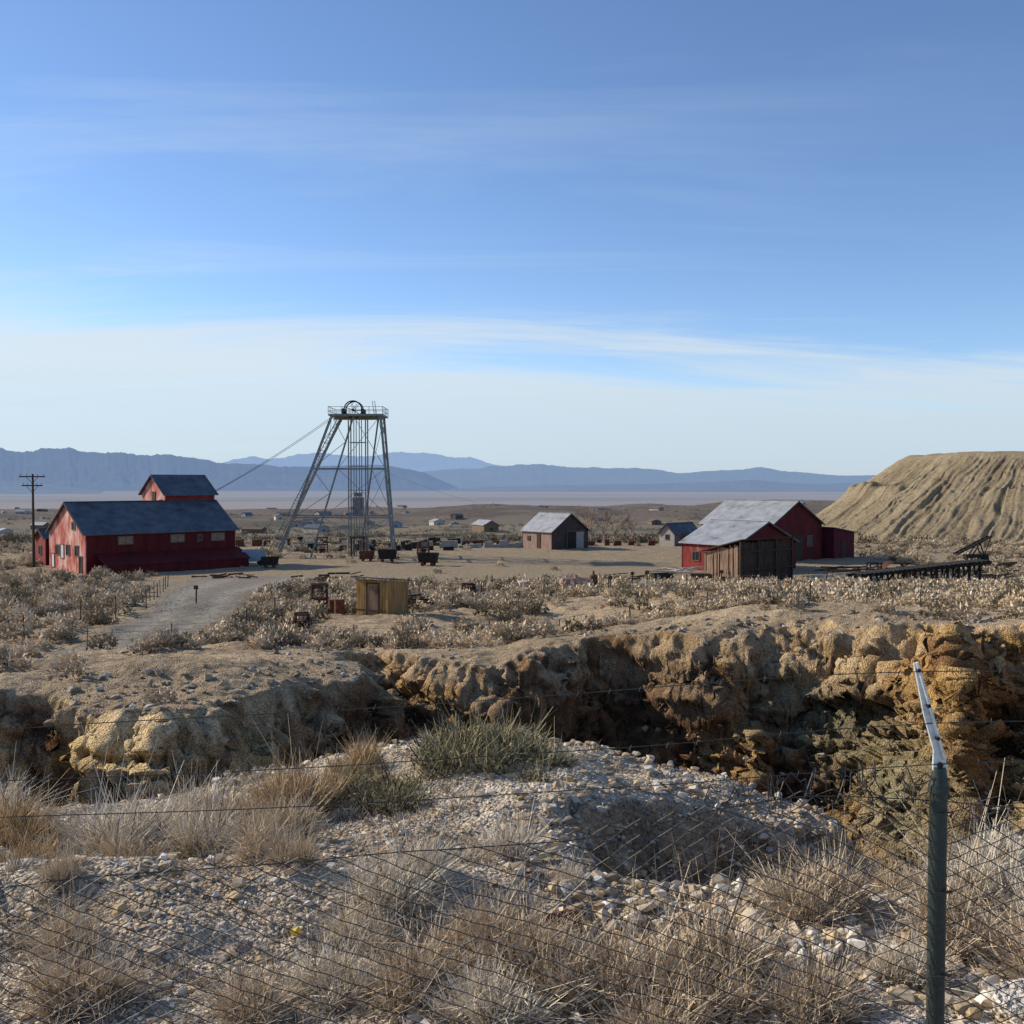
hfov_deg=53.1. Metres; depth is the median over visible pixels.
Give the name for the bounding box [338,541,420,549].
ore barrel row
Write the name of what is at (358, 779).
olive shrub
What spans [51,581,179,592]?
dirt track
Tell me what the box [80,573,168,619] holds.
wire fence
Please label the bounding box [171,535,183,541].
window glass
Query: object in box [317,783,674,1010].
dry shrub
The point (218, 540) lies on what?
window frame
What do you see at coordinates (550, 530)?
weathered barn shed
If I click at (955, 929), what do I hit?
dry shrub
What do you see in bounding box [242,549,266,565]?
blue compressor trailer
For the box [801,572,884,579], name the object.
lumber pile
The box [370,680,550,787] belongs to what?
olive shrub
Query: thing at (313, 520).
walls
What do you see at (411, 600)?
scrap timber pile
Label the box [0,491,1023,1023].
desert ground
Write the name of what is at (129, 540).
window glass
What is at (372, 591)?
door
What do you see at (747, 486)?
foothills
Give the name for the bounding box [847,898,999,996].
pale brush
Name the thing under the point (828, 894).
dry shrub
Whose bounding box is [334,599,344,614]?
oil barrel
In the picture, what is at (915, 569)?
timber trestle
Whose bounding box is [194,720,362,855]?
dry shrub
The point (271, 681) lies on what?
pit rubble
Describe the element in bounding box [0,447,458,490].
mountain range
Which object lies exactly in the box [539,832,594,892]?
pale brush
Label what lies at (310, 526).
roof
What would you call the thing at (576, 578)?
rusted tank
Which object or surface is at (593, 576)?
upright boiler
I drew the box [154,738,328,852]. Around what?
dry shrub
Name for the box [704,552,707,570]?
door
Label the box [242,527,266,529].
roof
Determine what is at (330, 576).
scrap timber pile
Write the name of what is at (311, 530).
walls
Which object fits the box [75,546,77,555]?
window glass
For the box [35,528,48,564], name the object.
red storage shed
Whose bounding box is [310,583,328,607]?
stamp mill frame
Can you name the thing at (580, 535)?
grey door
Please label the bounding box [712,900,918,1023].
dry shrub
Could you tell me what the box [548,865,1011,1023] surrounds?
chunky stones
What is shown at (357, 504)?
steel headframe
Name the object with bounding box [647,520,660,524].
walls
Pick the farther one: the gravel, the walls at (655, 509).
the walls at (655, 509)
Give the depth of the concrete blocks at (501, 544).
151.51 m
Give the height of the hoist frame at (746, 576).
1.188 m
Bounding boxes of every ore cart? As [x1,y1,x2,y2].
[261,556,278,567]
[359,551,374,560]
[377,549,396,561]
[417,552,438,565]
[650,572,672,580]
[690,573,711,579]
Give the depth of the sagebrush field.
53.35 m
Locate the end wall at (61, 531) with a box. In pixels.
[49,506,86,573]
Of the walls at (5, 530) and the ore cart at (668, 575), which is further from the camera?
the walls at (5, 530)
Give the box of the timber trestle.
[846,559,991,582]
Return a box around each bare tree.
[572,505,600,527]
[576,511,594,540]
[591,508,619,542]
[607,509,630,537]
[622,519,637,540]
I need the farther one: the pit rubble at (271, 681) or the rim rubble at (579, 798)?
the pit rubble at (271, 681)
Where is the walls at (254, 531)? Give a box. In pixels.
[242,528,266,532]
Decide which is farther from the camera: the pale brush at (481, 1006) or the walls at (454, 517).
the walls at (454, 517)
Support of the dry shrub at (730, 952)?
on the desert ground at (794, 703)
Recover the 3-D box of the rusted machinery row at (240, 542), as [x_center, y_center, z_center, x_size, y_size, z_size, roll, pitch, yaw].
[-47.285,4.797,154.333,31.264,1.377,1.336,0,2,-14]
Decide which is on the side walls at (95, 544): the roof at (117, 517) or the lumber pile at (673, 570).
the roof at (117, 517)
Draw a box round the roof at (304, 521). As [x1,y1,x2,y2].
[293,520,312,522]
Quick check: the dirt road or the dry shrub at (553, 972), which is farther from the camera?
the dirt road
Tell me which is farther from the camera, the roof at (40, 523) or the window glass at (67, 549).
the roof at (40, 523)
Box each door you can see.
[367,586,377,615]
[527,533,540,547]
[576,532,583,547]
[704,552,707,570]
[795,536,802,560]
[841,541,845,557]
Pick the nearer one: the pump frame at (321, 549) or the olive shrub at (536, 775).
the olive shrub at (536, 775)
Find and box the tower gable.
[142,478,164,499]
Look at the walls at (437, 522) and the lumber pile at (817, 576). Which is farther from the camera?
the walls at (437, 522)
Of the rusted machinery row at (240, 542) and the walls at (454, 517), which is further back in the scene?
the walls at (454, 517)
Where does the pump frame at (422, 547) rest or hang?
on the desert ground at (794, 703)
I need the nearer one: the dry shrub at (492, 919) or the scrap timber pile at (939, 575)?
the dry shrub at (492, 919)
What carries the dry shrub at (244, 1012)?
on the desert ground at (794, 703)
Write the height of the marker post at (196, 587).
1.403 m
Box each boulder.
[511,908,580,935]
[740,907,771,932]
[889,1018,925,1023]
[987,977,1023,1023]
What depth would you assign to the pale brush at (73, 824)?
10.30 m
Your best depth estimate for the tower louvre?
118.05 m
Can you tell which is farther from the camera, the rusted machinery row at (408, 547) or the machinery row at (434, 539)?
the machinery row at (434, 539)
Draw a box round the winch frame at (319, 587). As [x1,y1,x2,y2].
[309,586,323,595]
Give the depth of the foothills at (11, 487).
15712.67 m
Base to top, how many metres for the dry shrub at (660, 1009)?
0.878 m
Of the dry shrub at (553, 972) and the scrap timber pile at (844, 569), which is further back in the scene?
the scrap timber pile at (844, 569)
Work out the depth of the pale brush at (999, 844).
8.62 m
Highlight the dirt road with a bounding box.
[11,576,330,659]
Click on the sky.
(676, 236)
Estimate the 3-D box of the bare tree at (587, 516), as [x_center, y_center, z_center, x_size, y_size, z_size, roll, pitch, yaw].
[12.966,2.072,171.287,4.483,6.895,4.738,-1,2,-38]
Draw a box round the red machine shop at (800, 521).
[698,499,824,560]
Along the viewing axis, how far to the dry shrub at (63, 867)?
7.61 m
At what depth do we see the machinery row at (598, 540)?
182.71 m
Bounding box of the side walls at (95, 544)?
[86,530,234,573]
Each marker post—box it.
[194,585,197,602]
[645,570,648,586]
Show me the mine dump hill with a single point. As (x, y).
(974, 495)
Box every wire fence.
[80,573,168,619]
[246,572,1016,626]
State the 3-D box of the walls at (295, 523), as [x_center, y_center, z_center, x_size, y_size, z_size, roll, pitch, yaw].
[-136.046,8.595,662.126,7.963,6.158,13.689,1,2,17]
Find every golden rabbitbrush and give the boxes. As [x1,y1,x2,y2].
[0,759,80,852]
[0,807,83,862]
[222,719,384,824]
[319,717,397,782]
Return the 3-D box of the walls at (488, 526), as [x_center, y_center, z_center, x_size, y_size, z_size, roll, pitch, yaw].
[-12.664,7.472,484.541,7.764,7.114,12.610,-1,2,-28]
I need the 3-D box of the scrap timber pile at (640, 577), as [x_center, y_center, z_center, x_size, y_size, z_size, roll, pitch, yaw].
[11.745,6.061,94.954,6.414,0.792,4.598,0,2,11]
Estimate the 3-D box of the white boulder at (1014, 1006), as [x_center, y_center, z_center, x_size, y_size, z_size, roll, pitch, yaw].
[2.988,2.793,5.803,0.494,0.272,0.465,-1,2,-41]
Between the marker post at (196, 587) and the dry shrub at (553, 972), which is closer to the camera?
the dry shrub at (553, 972)
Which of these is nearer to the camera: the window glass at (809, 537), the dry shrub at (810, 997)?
the dry shrub at (810, 997)
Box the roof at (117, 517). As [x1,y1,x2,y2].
[47,500,238,535]
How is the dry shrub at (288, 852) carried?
on the desert ground at (794, 703)
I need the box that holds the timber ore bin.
[700,536,795,580]
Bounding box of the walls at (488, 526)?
[472,521,498,531]
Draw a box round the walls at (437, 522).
[429,519,444,524]
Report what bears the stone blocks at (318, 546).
on the desert ground at (794, 703)
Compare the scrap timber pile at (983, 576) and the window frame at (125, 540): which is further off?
the window frame at (125, 540)
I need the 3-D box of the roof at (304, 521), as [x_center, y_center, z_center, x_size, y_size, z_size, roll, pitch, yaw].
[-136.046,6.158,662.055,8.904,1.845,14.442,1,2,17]
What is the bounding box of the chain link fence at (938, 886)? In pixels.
[0,662,1023,1023]
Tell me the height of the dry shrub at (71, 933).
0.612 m
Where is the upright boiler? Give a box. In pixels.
[589,571,597,585]
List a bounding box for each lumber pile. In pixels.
[648,566,702,573]
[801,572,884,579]
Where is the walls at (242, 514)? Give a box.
[241,513,252,516]
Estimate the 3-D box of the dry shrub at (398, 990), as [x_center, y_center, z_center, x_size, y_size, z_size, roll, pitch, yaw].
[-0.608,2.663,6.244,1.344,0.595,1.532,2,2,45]
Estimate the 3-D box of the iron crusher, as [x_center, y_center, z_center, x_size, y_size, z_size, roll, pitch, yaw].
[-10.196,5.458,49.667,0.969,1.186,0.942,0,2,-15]
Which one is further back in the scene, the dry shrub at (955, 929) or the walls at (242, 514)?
the walls at (242, 514)
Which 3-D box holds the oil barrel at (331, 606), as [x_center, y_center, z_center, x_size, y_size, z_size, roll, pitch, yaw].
[-9.900,5.286,56.779,0.610,0.880,0.601,0,2,0]
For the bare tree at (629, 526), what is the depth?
185.99 m
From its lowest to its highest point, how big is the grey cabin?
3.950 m
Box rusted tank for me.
[559,575,592,589]
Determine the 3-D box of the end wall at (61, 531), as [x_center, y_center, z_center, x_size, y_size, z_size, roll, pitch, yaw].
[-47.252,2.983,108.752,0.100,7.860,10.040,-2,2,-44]
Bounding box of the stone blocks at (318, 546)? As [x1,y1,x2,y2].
[276,540,352,547]
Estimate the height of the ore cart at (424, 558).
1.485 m
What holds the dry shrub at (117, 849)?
on the desert ground at (794, 703)
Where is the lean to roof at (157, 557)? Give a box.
[95,547,249,566]
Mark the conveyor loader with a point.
(983, 556)
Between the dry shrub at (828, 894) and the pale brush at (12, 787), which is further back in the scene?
the pale brush at (12, 787)
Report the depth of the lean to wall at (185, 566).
109.83 m
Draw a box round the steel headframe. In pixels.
[269,400,395,557]
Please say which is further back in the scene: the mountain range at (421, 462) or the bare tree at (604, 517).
the mountain range at (421, 462)
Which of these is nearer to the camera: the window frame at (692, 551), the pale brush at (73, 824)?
the pale brush at (73, 824)
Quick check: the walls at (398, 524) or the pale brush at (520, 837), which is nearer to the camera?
the pale brush at (520, 837)
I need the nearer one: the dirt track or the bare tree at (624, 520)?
the dirt track
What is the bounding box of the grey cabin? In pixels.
[657,522,697,545]
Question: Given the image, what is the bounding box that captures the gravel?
[0,735,1023,1023]
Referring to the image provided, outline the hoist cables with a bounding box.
[215,408,342,490]
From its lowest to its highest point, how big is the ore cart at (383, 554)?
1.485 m
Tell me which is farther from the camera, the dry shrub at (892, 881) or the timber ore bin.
the timber ore bin
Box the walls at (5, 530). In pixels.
[0,529,12,533]
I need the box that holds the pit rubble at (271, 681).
[19,607,1015,823]
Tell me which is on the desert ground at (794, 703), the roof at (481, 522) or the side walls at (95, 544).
the side walls at (95, 544)
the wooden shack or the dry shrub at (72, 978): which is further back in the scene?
the wooden shack
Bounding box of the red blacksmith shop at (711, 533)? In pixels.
[678,519,799,570]
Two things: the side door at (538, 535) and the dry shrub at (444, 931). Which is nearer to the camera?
the dry shrub at (444, 931)
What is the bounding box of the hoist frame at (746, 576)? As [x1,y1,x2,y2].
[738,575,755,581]
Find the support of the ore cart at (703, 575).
on the desert ground at (794, 703)
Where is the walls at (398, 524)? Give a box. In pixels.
[394,521,401,527]
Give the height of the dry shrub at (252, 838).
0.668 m
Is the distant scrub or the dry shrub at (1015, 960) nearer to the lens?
the dry shrub at (1015, 960)
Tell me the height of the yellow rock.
0.064 m
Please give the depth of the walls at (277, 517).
733.99 m
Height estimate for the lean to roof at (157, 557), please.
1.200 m
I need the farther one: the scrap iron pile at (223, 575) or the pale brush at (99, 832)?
the scrap iron pile at (223, 575)
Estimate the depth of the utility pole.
114.95 m
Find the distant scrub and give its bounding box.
[0,500,990,543]
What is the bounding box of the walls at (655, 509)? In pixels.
[649,507,663,510]
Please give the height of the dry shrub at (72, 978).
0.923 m
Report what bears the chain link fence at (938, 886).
on the desert ground at (794, 703)
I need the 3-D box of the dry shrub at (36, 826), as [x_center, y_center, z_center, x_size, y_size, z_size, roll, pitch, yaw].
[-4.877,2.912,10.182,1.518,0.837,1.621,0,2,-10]
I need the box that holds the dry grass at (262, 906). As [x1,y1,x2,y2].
[0,728,1019,1023]
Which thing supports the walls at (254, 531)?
on the desert ground at (794, 703)
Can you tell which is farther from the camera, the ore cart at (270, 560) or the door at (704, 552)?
the ore cart at (270, 560)
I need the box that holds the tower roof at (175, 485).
[138,474,218,495]
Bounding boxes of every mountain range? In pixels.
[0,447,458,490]
[224,452,499,471]
[424,464,875,487]
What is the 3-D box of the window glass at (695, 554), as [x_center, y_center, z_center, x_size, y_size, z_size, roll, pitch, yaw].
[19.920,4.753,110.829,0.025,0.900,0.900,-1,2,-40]
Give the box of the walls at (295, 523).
[291,521,311,526]
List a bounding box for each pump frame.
[316,537,328,552]
[416,541,429,553]
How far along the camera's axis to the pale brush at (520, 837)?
8.88 m
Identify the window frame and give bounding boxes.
[51,553,54,567]
[60,544,63,558]
[78,556,82,573]
[118,536,133,544]
[170,534,184,542]
[211,532,224,540]
[692,551,699,560]
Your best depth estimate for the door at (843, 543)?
129.47 m
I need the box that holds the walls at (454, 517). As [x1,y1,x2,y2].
[450,514,462,519]
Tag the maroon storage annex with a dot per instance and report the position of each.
(837, 542)
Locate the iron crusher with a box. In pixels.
[292,612,312,628]
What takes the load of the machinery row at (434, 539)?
on the desert ground at (794, 703)
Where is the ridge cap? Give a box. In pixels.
[64,500,171,501]
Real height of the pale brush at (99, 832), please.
1.332 m
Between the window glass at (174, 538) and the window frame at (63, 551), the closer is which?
the window frame at (63, 551)
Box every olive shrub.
[312,753,401,807]
[330,740,448,827]
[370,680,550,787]
[411,681,589,776]
[424,701,596,782]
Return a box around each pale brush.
[0,742,96,815]
[0,780,125,854]
[21,721,219,856]
[122,753,265,858]
[142,752,253,821]
[221,861,418,1023]
[262,787,491,944]
[284,861,439,959]
[374,795,475,898]
[382,910,613,1023]
[443,775,565,866]
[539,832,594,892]
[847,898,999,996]
[862,759,1023,917]
[920,783,1023,877]
[971,806,1023,932]
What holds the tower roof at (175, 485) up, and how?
on the tower walls at (198, 497)
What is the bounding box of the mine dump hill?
[815,451,1023,543]
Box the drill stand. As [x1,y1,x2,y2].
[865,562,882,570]
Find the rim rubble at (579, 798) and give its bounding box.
[111,727,1023,925]
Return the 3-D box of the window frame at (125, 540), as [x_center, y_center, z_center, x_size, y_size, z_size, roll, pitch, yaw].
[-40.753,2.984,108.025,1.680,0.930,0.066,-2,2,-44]
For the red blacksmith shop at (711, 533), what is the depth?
110.94 m
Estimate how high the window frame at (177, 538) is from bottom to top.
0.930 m
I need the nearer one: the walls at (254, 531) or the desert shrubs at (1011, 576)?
the desert shrubs at (1011, 576)
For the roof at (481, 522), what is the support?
on the walls at (488, 526)
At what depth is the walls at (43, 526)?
587.56 m
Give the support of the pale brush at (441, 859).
on the desert ground at (794, 703)
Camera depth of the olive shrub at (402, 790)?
10.89 m
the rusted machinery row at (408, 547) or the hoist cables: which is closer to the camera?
the hoist cables
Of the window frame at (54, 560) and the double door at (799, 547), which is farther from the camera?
the double door at (799, 547)
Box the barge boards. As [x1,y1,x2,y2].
[45,503,238,535]
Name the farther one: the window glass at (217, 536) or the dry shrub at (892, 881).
the window glass at (217, 536)
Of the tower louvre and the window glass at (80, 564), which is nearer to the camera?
the window glass at (80, 564)
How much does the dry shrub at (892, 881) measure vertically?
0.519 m
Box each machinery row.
[236,538,303,546]
[275,536,658,542]
[295,543,453,550]
[297,536,475,543]
[433,539,654,545]
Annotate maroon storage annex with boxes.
[822,527,857,558]
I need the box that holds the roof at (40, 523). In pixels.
[30,522,49,525]
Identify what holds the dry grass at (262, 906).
on the desert ground at (794, 703)
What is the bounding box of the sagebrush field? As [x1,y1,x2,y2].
[0,536,1023,705]
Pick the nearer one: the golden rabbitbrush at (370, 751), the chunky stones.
the chunky stones
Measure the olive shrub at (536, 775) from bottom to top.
0.776 m
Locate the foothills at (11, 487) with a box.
[0,481,101,493]
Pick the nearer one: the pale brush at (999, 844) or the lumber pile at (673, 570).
the pale brush at (999, 844)
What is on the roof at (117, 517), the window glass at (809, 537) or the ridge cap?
the ridge cap
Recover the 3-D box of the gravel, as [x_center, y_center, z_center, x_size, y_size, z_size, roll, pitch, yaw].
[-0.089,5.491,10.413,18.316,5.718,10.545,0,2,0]
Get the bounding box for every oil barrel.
[328,599,333,613]
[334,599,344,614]
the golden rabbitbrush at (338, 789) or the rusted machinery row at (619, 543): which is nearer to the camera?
the golden rabbitbrush at (338, 789)
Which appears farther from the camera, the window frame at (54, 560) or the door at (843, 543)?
the door at (843, 543)
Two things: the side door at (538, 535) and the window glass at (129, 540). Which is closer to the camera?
the window glass at (129, 540)
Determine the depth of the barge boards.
108.23 m
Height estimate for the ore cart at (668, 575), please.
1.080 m
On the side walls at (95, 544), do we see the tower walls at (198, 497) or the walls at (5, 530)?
the tower walls at (198, 497)
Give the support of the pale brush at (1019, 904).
on the desert ground at (794, 703)
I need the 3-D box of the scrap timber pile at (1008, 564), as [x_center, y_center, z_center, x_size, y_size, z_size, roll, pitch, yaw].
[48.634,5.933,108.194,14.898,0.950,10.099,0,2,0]
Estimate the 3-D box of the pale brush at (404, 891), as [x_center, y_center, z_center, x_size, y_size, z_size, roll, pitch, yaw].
[-0.975,2.504,7.710,1.644,0.878,1.853,1,2,34]
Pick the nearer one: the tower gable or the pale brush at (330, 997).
the pale brush at (330, 997)
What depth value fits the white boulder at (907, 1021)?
5.61 m
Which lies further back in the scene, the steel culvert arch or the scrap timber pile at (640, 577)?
the steel culvert arch
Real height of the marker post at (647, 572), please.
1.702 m
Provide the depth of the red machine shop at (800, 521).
126.47 m
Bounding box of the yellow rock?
[290,926,300,935]
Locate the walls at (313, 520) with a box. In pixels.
[302,518,317,521]
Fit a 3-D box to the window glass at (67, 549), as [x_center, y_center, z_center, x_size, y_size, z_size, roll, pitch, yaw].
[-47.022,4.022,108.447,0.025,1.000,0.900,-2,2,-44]
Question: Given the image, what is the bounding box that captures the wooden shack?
[350,576,411,615]
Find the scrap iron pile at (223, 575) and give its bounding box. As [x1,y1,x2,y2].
[191,572,257,577]
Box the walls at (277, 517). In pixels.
[274,514,284,519]
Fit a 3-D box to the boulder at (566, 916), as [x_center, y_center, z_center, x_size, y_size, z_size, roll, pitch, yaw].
[0.200,3.041,7.542,0.600,0.100,0.100,-7,8,-8]
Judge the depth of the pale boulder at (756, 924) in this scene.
7.26 m
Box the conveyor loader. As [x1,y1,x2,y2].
[953,530,992,559]
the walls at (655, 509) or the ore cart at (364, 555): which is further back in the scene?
the walls at (655, 509)
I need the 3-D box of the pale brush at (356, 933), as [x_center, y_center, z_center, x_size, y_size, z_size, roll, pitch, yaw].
[-0.960,2.721,7.224,1.160,0.684,1.308,-1,2,-35]
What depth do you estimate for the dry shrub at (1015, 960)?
6.37 m
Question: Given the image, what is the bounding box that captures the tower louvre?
[151,491,160,499]
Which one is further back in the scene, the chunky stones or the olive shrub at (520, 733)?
the olive shrub at (520, 733)
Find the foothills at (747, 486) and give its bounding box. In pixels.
[451,480,859,491]
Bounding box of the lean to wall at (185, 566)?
[98,558,247,573]
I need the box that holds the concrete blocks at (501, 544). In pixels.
[416,540,521,547]
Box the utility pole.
[19,474,44,566]
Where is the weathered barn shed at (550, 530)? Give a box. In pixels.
[520,512,590,549]
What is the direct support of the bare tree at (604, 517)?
on the desert ground at (794, 703)
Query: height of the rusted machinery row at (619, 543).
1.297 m
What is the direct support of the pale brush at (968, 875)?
on the desert ground at (794, 703)
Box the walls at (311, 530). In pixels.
[302,526,328,532]
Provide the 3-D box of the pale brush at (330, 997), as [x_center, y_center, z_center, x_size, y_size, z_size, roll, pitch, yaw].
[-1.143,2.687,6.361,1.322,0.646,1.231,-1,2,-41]
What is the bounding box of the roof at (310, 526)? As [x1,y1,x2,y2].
[301,524,329,527]
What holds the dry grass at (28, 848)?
on the desert ground at (794, 703)
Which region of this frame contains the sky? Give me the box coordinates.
[0,0,1023,475]
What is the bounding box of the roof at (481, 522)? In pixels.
[471,519,498,525]
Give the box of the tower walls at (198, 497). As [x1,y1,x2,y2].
[165,495,213,499]
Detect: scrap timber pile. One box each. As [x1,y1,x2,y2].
[291,571,366,580]
[408,594,444,608]
[607,573,673,580]
[815,566,929,574]
[872,574,965,579]
[892,561,1023,572]
[950,571,1017,578]
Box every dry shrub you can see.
[0,851,222,1023]
[0,855,149,973]
[8,819,102,895]
[47,799,185,857]
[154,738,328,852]
[179,922,330,1023]
[183,777,332,867]
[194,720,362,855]
[245,808,339,879]
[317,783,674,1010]
[317,880,509,1022]
[370,877,514,967]
[466,852,719,1023]
[543,777,838,1023]
[543,914,785,1023]
[680,804,925,931]
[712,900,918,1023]
[821,771,1023,976]
[854,841,927,895]
[925,845,1023,989]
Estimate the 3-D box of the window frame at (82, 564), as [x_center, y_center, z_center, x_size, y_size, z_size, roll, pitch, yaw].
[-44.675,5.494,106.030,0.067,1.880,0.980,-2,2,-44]
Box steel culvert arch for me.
[882,561,907,578]
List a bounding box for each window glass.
[66,545,68,554]
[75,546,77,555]
[79,557,81,572]
[119,536,132,543]
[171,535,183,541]
[212,533,223,539]
[693,552,698,559]
[808,536,811,545]
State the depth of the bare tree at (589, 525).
178.15 m
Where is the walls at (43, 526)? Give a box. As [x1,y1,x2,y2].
[30,523,49,528]
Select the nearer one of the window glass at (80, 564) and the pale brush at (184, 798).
the pale brush at (184, 798)
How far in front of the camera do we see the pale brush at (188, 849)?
9.74 m

